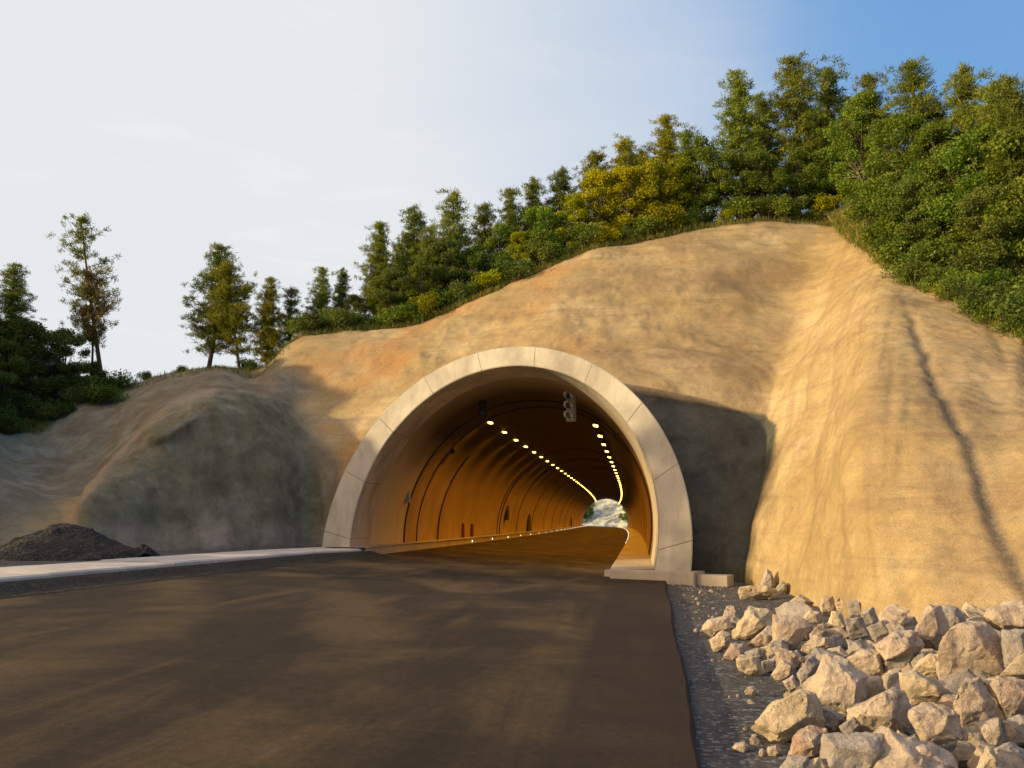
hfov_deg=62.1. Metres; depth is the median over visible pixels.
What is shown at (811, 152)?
pine tree
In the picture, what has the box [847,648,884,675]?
boulder
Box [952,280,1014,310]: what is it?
shrub
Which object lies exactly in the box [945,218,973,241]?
shrub
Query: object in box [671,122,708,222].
pine tree
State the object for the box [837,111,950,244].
broadleaf tree
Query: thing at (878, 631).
boulder
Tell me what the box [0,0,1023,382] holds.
sky
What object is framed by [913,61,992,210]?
pine tree
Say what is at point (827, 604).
boulder
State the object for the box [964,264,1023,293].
shrub
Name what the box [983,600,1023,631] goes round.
boulder
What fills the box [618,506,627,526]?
broadleaf tree
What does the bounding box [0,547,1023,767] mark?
ground
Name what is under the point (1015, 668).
boulder
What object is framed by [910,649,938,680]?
stone
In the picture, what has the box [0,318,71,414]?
broadleaf tree
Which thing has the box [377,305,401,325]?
shrub
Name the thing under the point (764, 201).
shrub
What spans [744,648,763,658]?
boulder
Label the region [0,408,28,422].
shrub
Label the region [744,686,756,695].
stone
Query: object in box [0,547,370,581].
roadside kerb
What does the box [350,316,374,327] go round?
shrub
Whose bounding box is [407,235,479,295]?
broadleaf tree
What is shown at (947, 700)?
stone
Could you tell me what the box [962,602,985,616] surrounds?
stone
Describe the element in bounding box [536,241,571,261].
shrub
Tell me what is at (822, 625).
stone
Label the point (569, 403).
lane signal
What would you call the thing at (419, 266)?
broadleaf tree
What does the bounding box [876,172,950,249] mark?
broadleaf tree
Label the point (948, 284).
shrub
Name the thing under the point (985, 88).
pine tree
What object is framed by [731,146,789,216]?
broadleaf tree
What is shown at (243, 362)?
shrub
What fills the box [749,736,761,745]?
pebble
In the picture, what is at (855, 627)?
boulder
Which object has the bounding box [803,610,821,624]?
boulder
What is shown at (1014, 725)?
boulder
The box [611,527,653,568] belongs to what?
walkway
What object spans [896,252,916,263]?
shrub
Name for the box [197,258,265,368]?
pine tree
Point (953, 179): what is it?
broadleaf tree
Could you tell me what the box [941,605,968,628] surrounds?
boulder
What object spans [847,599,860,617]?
boulder
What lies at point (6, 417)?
shrub
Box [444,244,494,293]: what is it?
broadleaf tree
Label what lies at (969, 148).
broadleaf tree
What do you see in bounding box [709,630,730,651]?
boulder
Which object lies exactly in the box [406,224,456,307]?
pine tree
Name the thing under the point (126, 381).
shrub
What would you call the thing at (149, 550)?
aggregate heap
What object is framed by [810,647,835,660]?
stone
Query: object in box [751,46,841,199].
pine tree
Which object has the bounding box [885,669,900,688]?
boulder
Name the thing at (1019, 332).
shrub
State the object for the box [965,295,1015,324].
shrub
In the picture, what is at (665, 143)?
pine tree
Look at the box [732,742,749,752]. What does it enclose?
stone
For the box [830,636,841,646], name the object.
stone
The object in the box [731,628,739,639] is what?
stone
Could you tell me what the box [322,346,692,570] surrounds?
road tunnel
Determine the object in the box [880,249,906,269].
shrub
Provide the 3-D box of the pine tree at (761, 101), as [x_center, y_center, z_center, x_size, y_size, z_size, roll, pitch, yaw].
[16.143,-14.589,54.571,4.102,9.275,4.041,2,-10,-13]
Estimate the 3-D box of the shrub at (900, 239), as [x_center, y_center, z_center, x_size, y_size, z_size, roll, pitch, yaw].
[15.300,-5.226,32.460,2.772,1.479,2.417,3,-10,-20]
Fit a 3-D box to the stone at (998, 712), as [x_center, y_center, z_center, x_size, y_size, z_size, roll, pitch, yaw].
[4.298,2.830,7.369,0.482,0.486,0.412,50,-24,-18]
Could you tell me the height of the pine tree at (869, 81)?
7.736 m
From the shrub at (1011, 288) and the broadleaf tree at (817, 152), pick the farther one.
the broadleaf tree at (817, 152)
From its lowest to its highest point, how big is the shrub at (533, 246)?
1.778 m
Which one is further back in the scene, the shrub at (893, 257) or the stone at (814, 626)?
the shrub at (893, 257)
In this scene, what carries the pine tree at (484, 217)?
on the hill
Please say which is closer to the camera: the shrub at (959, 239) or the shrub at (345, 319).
the shrub at (959, 239)
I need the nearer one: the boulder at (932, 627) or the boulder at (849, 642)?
the boulder at (932, 627)
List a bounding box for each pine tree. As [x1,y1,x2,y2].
[0,261,46,349]
[45,210,121,369]
[59,263,122,361]
[180,241,252,367]
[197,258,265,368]
[248,275,291,365]
[274,286,303,347]
[304,266,336,325]
[329,267,355,326]
[351,220,404,325]
[387,237,411,297]
[389,203,429,320]
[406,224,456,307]
[429,187,482,295]
[462,202,504,272]
[485,186,532,263]
[515,175,554,261]
[541,165,583,248]
[570,146,621,240]
[591,132,650,227]
[634,147,656,220]
[636,113,697,215]
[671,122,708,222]
[703,68,782,216]
[744,92,789,216]
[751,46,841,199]
[791,53,854,209]
[804,119,835,211]
[838,69,910,190]
[865,53,957,182]
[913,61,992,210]
[922,98,952,146]
[953,70,1021,242]
[967,74,1023,251]
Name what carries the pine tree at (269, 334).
on the hill
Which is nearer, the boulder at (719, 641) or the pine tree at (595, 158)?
the boulder at (719, 641)
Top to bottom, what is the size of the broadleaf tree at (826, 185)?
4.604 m
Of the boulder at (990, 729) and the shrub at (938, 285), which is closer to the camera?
the boulder at (990, 729)
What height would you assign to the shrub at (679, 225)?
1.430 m
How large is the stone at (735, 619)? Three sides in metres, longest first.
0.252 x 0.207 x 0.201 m
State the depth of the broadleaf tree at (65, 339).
41.55 m
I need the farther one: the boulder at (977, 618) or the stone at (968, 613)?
the stone at (968, 613)
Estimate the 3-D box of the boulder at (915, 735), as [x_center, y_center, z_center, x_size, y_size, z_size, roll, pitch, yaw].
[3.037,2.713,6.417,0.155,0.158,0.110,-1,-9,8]
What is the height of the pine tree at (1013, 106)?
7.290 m
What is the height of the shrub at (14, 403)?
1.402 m
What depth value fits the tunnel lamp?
35.43 m
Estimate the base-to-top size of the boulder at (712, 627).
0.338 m
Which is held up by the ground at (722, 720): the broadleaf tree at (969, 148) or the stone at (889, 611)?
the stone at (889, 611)
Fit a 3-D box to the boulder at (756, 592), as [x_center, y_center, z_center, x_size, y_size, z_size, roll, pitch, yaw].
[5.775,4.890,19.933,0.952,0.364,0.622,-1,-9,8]
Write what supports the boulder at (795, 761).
on the ground at (722, 720)
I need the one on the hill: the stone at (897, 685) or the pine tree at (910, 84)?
the pine tree at (910, 84)
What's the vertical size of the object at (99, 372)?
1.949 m
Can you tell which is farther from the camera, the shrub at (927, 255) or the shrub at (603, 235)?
the shrub at (603, 235)
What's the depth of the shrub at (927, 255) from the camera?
29.68 m
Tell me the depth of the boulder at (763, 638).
11.63 m
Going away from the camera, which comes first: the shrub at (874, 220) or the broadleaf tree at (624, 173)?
the shrub at (874, 220)
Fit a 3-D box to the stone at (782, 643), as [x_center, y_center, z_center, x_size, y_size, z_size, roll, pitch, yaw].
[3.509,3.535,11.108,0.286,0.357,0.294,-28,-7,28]
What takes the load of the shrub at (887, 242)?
on the hill
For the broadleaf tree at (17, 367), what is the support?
on the hill
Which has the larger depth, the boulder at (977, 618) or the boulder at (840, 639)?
the boulder at (840, 639)
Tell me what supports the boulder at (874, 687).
on the stone at (897, 685)
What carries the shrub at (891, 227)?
on the hill
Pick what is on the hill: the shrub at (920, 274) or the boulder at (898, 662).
the shrub at (920, 274)
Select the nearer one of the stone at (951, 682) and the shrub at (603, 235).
the stone at (951, 682)
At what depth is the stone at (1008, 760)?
5.76 m
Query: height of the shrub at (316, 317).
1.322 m
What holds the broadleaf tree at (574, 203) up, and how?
on the hill
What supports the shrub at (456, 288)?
on the hill
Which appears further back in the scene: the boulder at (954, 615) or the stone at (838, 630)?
the stone at (838, 630)
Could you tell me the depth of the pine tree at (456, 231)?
49.46 m
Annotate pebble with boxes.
[747,699,754,703]
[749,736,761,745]
[783,692,791,697]
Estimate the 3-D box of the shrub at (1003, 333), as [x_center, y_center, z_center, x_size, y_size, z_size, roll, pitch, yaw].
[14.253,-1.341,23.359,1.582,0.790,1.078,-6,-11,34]
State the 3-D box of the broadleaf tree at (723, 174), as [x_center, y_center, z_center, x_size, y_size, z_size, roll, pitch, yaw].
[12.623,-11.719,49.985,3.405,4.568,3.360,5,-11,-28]
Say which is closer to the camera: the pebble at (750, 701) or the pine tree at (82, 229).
the pebble at (750, 701)
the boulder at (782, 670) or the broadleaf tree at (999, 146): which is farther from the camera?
the broadleaf tree at (999, 146)
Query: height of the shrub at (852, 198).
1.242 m
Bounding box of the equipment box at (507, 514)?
[505,506,508,519]
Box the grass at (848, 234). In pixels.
[0,204,1023,434]
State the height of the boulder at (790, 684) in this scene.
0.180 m
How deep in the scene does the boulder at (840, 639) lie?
11.44 m
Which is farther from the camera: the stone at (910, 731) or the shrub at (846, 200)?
the shrub at (846, 200)
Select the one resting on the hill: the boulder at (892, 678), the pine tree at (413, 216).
the pine tree at (413, 216)
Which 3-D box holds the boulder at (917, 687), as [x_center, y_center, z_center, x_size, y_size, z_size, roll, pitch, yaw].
[3.557,2.612,7.283,0.467,0.310,0.421,-1,-9,8]
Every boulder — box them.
[702,616,732,636]
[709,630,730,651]
[723,643,745,659]
[734,606,772,639]
[735,654,764,675]
[738,585,778,598]
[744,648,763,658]
[747,630,771,647]
[751,689,825,742]
[759,644,774,657]
[760,568,774,587]
[761,658,775,672]
[771,614,811,650]
[771,659,792,679]
[775,581,787,593]
[775,650,804,663]
[779,755,808,767]
[782,675,796,691]
[787,725,827,758]
[789,594,813,607]
[796,656,819,686]
[800,635,834,654]
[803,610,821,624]
[803,653,816,661]
[805,653,867,716]
[806,757,826,767]
[809,626,830,637]
[819,596,836,614]
[819,732,885,767]
[821,706,845,732]
[826,646,848,658]
[827,611,845,628]
[829,634,847,648]
[835,600,842,613]
[839,717,862,733]
[844,617,868,638]
[846,639,856,648]
[846,687,911,732]
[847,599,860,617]
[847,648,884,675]
[861,607,878,632]
[864,675,883,700]
[866,620,888,643]
[874,630,924,662]
[883,653,918,670]
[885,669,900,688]
[898,670,951,705]
[908,702,962,745]
[909,733,919,740]
[913,653,937,676]
[915,604,948,650]
[915,744,957,767]
[935,620,1005,679]
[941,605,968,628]
[953,677,995,729]
[953,740,975,767]
[959,726,984,746]
[966,616,986,622]
[975,717,1002,746]
[976,745,1002,767]
[982,675,1023,719]
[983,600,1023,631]
[995,742,1023,760]
[1000,653,1023,679]
[1001,628,1023,667]
[1002,714,1023,745]
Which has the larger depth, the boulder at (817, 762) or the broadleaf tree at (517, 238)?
the broadleaf tree at (517, 238)
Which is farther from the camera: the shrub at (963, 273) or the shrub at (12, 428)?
the shrub at (12, 428)
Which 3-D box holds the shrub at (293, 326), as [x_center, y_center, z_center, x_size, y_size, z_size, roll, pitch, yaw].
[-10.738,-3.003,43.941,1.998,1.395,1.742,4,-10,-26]
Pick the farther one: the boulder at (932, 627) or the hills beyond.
the hills beyond
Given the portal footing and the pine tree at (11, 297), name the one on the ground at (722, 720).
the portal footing
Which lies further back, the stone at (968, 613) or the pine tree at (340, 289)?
the pine tree at (340, 289)
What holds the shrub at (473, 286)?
on the hill
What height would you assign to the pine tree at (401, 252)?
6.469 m
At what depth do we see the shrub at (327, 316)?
44.38 m
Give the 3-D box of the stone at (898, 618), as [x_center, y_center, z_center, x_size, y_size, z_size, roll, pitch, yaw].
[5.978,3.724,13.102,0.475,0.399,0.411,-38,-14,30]
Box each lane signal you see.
[479,400,486,417]
[563,391,575,421]
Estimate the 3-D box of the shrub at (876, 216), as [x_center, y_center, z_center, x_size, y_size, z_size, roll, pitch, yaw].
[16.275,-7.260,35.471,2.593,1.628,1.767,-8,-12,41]
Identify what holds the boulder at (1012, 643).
on the boulder at (1015, 668)
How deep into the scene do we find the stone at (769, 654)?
10.78 m
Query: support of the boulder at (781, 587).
on the ground at (722, 720)
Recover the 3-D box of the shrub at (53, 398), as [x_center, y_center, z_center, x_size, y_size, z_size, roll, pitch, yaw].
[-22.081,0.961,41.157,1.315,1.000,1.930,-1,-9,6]
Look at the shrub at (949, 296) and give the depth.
27.23 m
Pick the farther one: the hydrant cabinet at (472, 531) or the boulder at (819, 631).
the hydrant cabinet at (472, 531)
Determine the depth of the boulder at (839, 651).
10.31 m
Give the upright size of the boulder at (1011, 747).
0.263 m
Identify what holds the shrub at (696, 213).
on the hill
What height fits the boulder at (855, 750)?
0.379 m
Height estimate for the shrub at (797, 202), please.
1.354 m
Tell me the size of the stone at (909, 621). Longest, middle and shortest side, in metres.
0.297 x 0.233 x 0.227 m
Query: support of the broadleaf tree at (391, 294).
on the hill
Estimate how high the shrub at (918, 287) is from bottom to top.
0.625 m
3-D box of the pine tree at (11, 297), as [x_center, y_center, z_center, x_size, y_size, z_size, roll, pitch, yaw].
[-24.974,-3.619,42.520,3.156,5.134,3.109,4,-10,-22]
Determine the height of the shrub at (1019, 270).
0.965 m
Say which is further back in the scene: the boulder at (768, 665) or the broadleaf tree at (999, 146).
the broadleaf tree at (999, 146)
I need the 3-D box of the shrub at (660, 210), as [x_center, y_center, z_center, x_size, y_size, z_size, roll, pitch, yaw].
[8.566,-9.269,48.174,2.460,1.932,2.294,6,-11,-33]
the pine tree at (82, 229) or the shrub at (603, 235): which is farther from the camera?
the shrub at (603, 235)
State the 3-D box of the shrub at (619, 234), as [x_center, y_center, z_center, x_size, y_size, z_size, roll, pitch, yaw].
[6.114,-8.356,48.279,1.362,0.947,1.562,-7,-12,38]
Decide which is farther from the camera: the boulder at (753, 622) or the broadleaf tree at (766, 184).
the broadleaf tree at (766, 184)
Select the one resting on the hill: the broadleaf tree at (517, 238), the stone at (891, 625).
the broadleaf tree at (517, 238)
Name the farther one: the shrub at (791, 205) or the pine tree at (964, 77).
the shrub at (791, 205)
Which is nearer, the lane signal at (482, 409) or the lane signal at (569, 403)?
the lane signal at (569, 403)
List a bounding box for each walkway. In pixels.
[326,525,584,553]
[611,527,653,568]
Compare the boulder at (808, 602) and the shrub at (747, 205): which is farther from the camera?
the shrub at (747, 205)
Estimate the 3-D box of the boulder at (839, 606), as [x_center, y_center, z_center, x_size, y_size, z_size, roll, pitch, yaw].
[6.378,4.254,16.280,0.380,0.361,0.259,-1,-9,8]
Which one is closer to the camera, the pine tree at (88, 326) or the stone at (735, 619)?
the stone at (735, 619)
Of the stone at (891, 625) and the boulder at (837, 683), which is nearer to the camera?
the boulder at (837, 683)
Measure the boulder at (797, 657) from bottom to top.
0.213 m
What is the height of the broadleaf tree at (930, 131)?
4.753 m
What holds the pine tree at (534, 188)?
on the hill
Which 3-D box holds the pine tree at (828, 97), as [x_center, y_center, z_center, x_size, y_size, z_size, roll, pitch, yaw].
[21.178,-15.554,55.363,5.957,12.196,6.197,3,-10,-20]
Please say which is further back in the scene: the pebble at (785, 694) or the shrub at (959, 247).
the shrub at (959, 247)
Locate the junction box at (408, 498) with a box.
[405,491,410,502]
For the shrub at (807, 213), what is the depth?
48.09 m
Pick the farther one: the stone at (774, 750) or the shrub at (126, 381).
the shrub at (126, 381)
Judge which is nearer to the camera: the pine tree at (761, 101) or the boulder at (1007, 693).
the boulder at (1007, 693)
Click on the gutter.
(11, 589)
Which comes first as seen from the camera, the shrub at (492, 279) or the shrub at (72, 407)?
the shrub at (72, 407)
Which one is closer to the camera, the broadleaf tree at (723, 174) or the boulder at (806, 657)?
the boulder at (806, 657)
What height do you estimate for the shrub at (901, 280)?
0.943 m
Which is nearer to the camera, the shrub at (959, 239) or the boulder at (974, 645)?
the boulder at (974, 645)
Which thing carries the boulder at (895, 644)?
on the boulder at (898, 662)
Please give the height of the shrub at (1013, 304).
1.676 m
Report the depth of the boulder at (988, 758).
5.58 m
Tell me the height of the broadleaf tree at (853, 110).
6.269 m
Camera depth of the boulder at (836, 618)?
12.95 m
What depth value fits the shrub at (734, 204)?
48.52 m
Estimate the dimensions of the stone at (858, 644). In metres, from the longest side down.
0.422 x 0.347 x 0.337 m
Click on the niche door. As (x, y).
(528, 527)
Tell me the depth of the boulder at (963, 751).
6.01 m
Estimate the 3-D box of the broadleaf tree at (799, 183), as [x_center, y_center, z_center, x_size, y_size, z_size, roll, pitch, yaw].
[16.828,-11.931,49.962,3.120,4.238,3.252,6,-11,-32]
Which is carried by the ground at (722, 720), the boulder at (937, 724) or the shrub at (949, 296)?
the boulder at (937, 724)
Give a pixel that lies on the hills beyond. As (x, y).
(606, 512)
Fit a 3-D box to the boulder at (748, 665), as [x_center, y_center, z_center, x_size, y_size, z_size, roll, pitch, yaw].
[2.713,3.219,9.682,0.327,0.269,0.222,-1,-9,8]
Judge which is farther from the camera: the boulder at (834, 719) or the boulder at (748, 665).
the boulder at (748, 665)
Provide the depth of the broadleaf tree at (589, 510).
263.97 m
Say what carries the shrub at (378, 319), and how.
on the hill
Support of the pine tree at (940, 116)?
on the hill
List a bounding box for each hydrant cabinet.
[461,523,464,537]
[470,524,473,536]
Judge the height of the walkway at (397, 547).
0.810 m
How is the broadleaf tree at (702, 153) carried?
on the hill
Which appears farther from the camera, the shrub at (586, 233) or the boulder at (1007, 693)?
the shrub at (586, 233)
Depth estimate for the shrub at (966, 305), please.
25.61 m
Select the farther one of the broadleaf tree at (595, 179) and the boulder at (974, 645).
the broadleaf tree at (595, 179)
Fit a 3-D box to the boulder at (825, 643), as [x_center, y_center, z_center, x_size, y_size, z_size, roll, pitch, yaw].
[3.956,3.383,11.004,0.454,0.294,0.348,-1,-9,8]
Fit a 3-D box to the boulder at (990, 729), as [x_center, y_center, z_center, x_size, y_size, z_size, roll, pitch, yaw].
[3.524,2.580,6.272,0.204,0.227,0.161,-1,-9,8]
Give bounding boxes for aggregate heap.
[0,523,150,560]
[137,544,160,555]
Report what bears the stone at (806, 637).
on the ground at (722, 720)
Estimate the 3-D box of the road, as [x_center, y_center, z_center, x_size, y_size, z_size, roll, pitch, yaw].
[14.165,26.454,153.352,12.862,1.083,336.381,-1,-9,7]
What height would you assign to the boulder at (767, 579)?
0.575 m
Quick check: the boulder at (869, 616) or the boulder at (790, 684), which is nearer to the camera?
the boulder at (790, 684)
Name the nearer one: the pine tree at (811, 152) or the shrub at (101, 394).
the shrub at (101, 394)
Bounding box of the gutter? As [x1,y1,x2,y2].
[0,551,390,598]
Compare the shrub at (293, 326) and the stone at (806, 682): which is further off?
the shrub at (293, 326)
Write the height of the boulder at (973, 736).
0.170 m
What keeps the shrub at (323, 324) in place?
on the hill
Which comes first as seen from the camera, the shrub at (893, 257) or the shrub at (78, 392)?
the shrub at (893, 257)
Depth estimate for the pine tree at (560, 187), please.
51.58 m
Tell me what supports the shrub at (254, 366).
on the hill
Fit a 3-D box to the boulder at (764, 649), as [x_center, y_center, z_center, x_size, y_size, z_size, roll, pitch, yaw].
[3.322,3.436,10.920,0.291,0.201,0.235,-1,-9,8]
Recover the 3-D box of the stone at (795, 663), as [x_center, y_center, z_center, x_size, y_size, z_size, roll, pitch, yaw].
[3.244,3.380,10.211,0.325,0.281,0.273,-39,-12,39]
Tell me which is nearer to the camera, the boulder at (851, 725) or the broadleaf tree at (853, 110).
the boulder at (851, 725)
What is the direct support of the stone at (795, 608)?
on the ground at (722, 720)
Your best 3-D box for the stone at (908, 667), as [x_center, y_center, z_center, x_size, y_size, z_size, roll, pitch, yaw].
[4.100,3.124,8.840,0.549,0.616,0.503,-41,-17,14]
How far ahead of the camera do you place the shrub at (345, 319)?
43.92 m
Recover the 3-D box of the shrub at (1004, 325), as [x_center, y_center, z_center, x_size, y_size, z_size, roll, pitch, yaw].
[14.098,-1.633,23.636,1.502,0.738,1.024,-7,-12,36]
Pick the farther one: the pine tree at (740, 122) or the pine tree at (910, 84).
the pine tree at (740, 122)
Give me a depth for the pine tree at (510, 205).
49.96 m
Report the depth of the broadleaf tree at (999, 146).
28.03 m
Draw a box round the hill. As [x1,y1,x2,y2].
[0,203,1023,621]
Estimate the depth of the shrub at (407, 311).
44.33 m
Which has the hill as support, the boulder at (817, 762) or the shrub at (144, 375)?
the shrub at (144, 375)
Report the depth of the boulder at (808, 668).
9.00 m
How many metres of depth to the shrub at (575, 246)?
46.60 m
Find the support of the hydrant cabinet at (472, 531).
attached to the road tunnel
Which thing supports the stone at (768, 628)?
on the ground at (722, 720)
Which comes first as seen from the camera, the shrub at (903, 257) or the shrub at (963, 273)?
the shrub at (963, 273)
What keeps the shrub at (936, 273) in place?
on the hill
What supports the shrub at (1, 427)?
on the hill
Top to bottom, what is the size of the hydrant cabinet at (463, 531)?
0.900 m
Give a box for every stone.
[722,606,739,618]
[730,616,739,622]
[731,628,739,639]
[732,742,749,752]
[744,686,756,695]
[759,748,764,755]
[763,645,789,659]
[764,625,771,631]
[765,745,781,755]
[770,639,788,649]
[773,655,798,668]
[775,599,812,615]
[797,615,812,640]
[800,612,816,628]
[802,676,811,689]
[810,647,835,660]
[817,622,826,628]
[828,626,848,639]
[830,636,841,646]
[846,638,875,655]
[872,725,944,767]
[878,603,909,620]
[881,662,912,688]
[883,681,899,691]
[884,614,905,623]
[885,620,904,633]
[901,616,917,625]
[904,705,916,735]
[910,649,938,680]
[938,668,989,694]
[938,694,975,730]
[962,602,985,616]
[963,609,978,617]
[967,741,1023,767]
[990,694,1004,720]
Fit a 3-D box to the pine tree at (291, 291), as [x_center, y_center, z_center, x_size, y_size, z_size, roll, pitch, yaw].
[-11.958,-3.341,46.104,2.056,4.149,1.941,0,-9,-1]
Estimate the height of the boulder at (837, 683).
0.544 m
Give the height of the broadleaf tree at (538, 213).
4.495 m
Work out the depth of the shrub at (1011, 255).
27.87 m
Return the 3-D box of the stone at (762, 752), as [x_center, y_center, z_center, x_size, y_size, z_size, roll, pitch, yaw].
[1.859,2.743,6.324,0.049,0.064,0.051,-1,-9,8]
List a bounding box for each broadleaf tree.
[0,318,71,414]
[0,339,42,409]
[28,327,98,403]
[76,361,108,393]
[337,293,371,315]
[364,267,419,324]
[397,258,444,314]
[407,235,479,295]
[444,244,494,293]
[477,222,523,287]
[506,230,533,273]
[514,200,573,266]
[547,192,594,251]
[573,168,624,241]
[584,503,594,521]
[597,165,655,233]
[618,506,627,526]
[624,156,683,231]
[658,155,704,213]
[673,134,733,219]
[699,146,758,211]
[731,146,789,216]
[771,146,825,210]
[799,146,845,204]
[808,113,853,210]
[820,87,895,194]
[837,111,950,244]
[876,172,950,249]
[891,118,965,223]
[911,138,984,238]
[912,118,1023,235]
[942,182,1023,276]
[958,124,1023,262]
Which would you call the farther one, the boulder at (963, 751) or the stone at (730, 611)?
the stone at (730, 611)
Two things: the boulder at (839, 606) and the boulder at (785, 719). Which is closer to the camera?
the boulder at (785, 719)
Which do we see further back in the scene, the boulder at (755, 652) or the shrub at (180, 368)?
the shrub at (180, 368)
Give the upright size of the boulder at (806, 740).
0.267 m
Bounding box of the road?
[0,526,700,767]
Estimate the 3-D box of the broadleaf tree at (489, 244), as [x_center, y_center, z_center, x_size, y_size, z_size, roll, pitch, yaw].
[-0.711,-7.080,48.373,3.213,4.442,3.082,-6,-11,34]
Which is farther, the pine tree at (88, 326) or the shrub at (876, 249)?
the pine tree at (88, 326)
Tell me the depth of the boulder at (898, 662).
8.77 m
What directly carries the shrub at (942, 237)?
on the hill
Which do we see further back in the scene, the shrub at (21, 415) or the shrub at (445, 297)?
the shrub at (445, 297)
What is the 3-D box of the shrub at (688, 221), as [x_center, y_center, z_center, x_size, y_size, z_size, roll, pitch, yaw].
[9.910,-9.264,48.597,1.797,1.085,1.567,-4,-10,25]
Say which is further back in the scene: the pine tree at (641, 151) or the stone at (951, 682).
the pine tree at (641, 151)
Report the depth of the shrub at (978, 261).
27.60 m
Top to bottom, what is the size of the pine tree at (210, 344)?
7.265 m
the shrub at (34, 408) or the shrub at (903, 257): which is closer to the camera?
the shrub at (903, 257)
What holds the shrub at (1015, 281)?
on the hill
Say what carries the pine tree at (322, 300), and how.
on the hill
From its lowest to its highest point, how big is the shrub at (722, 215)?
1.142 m
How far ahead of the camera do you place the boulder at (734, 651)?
10.70 m
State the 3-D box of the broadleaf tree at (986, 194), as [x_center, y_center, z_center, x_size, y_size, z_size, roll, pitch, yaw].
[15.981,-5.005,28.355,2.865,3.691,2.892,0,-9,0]
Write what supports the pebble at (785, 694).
on the ground at (722, 720)
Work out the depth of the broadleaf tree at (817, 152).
49.91 m
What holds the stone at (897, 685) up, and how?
on the ground at (722, 720)
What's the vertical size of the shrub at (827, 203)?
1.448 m
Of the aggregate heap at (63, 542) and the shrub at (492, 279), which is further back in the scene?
the shrub at (492, 279)
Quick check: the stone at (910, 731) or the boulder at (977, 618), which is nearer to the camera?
the stone at (910, 731)
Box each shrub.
[0,395,20,415]
[0,405,30,433]
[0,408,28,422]
[0,418,16,433]
[0,420,16,433]
[21,394,61,421]
[34,403,71,421]
[38,395,69,405]
[56,401,76,414]
[60,382,94,404]
[77,368,140,389]
[85,383,130,405]
[135,370,152,379]
[172,365,188,371]
[235,356,254,368]
[243,362,264,370]
[286,312,321,335]
[295,310,326,332]
[301,314,336,331]
[317,307,350,327]
[324,306,366,329]
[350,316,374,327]
[368,314,395,327]
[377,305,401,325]
[380,302,428,324]
[401,290,439,321]
[431,288,459,310]
[446,278,483,300]
[459,281,487,294]
[471,269,505,291]
[490,251,536,284]
[523,239,558,266]
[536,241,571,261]
[562,216,608,247]
[566,240,585,253]
[589,225,621,245]
[609,227,628,239]
[619,224,642,242]
[630,214,673,236]
[641,202,687,230]
[660,208,686,230]
[670,212,700,227]
[685,203,718,224]
[714,194,755,219]
[714,207,735,224]
[729,195,760,220]
[748,193,789,219]
[764,194,800,219]
[775,194,807,215]
[802,209,821,220]
[810,192,844,214]
[840,188,870,205]
[846,184,889,209]
[851,187,888,204]
[866,213,885,225]
[867,209,887,224]
[868,235,908,262]
[874,216,907,239]
[877,204,950,242]
[878,225,942,264]
[879,232,898,260]
[880,242,967,279]
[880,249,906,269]
[887,238,956,277]
[893,261,939,285]
[894,260,940,283]
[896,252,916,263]
[914,275,932,289]
[917,266,961,292]
[919,229,978,259]
[931,270,960,295]
[932,230,957,243]
[935,286,961,301]
[938,241,984,272]
[939,275,975,293]
[942,249,1005,276]
[944,266,980,289]
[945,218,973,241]
[951,287,1001,314]
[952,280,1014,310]
[954,273,1002,293]
[957,233,1023,271]
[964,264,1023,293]
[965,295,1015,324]
[982,286,1023,327]
[987,310,1023,333]
[993,284,1023,321]
[995,274,1023,289]
[997,236,1023,265]
[999,259,1023,283]
[999,325,1023,336]
[1013,328,1023,337]
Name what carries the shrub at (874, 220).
on the hill
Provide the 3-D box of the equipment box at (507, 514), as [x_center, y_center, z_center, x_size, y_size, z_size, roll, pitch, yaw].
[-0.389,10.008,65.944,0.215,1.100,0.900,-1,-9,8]
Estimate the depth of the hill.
30.05 m
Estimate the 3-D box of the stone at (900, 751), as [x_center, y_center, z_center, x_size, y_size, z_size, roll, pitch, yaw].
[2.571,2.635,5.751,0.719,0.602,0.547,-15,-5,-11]
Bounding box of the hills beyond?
[582,499,626,527]
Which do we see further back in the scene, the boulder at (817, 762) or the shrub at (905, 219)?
the shrub at (905, 219)
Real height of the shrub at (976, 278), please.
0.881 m
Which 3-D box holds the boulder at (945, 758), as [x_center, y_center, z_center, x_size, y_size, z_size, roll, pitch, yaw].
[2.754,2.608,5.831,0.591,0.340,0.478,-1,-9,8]
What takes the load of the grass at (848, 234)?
on the hill
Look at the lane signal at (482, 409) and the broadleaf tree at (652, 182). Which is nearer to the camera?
the lane signal at (482, 409)
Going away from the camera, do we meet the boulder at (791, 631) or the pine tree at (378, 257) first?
the boulder at (791, 631)
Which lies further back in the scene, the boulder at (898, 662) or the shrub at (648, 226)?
the shrub at (648, 226)
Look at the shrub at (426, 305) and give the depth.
44.65 m
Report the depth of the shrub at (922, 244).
30.37 m
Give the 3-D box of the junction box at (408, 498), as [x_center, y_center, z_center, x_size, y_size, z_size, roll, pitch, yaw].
[-4.554,4.961,37.317,0.175,0.500,0.300,-1,-9,8]
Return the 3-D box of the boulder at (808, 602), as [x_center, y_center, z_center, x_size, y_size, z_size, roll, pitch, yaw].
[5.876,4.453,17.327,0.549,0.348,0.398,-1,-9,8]
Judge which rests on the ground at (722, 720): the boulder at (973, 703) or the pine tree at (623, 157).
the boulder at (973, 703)
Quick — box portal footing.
[604,569,733,586]
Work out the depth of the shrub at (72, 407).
39.93 m
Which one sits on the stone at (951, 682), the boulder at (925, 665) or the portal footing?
the boulder at (925, 665)
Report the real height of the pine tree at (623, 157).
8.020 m

